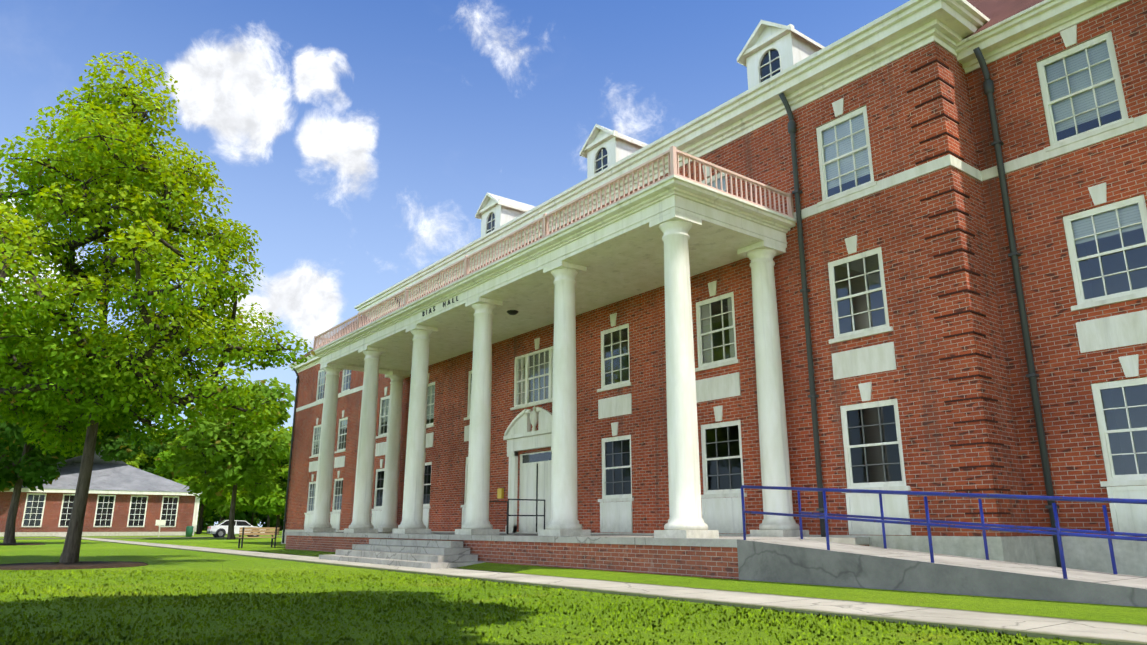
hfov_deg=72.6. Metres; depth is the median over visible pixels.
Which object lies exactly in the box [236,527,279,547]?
bench
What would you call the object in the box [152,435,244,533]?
tree
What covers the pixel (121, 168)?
tree
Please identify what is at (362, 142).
sky
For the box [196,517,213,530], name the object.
horizon tree
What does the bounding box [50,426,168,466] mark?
tree
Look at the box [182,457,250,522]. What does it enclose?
tree
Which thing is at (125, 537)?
walkway
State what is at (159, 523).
sign post
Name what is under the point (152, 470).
tree
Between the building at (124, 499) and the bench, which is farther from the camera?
the building at (124, 499)
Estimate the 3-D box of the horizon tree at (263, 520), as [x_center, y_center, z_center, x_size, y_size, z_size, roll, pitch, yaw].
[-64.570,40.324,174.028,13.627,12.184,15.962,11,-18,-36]
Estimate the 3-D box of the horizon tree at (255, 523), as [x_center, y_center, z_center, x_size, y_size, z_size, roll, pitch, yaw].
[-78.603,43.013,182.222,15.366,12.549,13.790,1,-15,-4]
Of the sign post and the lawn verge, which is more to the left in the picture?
the sign post
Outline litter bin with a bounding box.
[186,526,193,536]
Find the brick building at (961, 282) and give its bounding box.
[281,0,1146,576]
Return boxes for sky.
[0,0,909,526]
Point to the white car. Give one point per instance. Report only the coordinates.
(220, 529)
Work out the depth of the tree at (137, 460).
119.28 m
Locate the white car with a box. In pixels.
[207,520,265,536]
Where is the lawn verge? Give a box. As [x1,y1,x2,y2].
[264,549,1146,624]
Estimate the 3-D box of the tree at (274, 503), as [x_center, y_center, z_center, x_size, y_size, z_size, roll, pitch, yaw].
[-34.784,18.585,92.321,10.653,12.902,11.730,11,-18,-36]
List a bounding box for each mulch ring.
[0,543,45,545]
[0,561,148,569]
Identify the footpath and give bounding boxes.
[55,536,1146,644]
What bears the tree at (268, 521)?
on the lawn at (157, 559)
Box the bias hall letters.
[422,296,457,315]
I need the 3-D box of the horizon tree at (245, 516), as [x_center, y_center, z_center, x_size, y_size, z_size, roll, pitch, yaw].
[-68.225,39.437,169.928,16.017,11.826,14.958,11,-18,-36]
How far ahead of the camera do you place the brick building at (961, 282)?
14.90 m
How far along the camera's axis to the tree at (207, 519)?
124.81 m
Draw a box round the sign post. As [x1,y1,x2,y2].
[155,520,165,536]
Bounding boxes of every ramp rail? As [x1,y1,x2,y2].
[741,485,1146,578]
[797,490,1146,573]
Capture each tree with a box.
[0,51,314,562]
[0,304,150,542]
[0,445,54,491]
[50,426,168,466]
[65,428,165,469]
[140,427,176,469]
[142,433,237,532]
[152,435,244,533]
[164,426,224,520]
[165,377,294,538]
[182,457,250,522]
[196,516,219,530]
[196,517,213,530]
[215,511,260,526]
[224,505,280,525]
[226,426,291,532]
[237,427,289,532]
[257,512,283,530]
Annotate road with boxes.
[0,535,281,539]
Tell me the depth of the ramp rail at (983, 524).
10.55 m
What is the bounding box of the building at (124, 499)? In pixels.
[0,450,201,536]
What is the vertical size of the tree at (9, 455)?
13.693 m
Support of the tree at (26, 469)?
on the lawn at (157, 559)
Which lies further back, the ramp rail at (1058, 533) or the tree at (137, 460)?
the tree at (137, 460)
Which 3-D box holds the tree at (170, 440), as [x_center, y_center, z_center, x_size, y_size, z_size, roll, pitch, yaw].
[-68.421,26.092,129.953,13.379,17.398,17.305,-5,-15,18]
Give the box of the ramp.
[737,538,1146,606]
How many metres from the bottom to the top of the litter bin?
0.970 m
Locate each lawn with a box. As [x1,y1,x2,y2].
[0,531,1127,644]
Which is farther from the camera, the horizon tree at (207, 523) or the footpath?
the horizon tree at (207, 523)
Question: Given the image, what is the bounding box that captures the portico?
[284,146,871,579]
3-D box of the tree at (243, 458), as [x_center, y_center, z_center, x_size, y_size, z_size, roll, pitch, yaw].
[-24.739,10.242,59.188,9.099,12.281,10.638,-1,-15,2]
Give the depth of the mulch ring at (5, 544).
39.55 m
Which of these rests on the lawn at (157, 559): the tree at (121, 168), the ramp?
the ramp
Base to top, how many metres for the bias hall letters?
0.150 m
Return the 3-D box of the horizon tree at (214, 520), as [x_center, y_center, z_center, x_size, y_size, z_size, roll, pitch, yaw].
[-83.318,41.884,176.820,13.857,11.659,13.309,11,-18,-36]
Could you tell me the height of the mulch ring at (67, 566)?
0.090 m

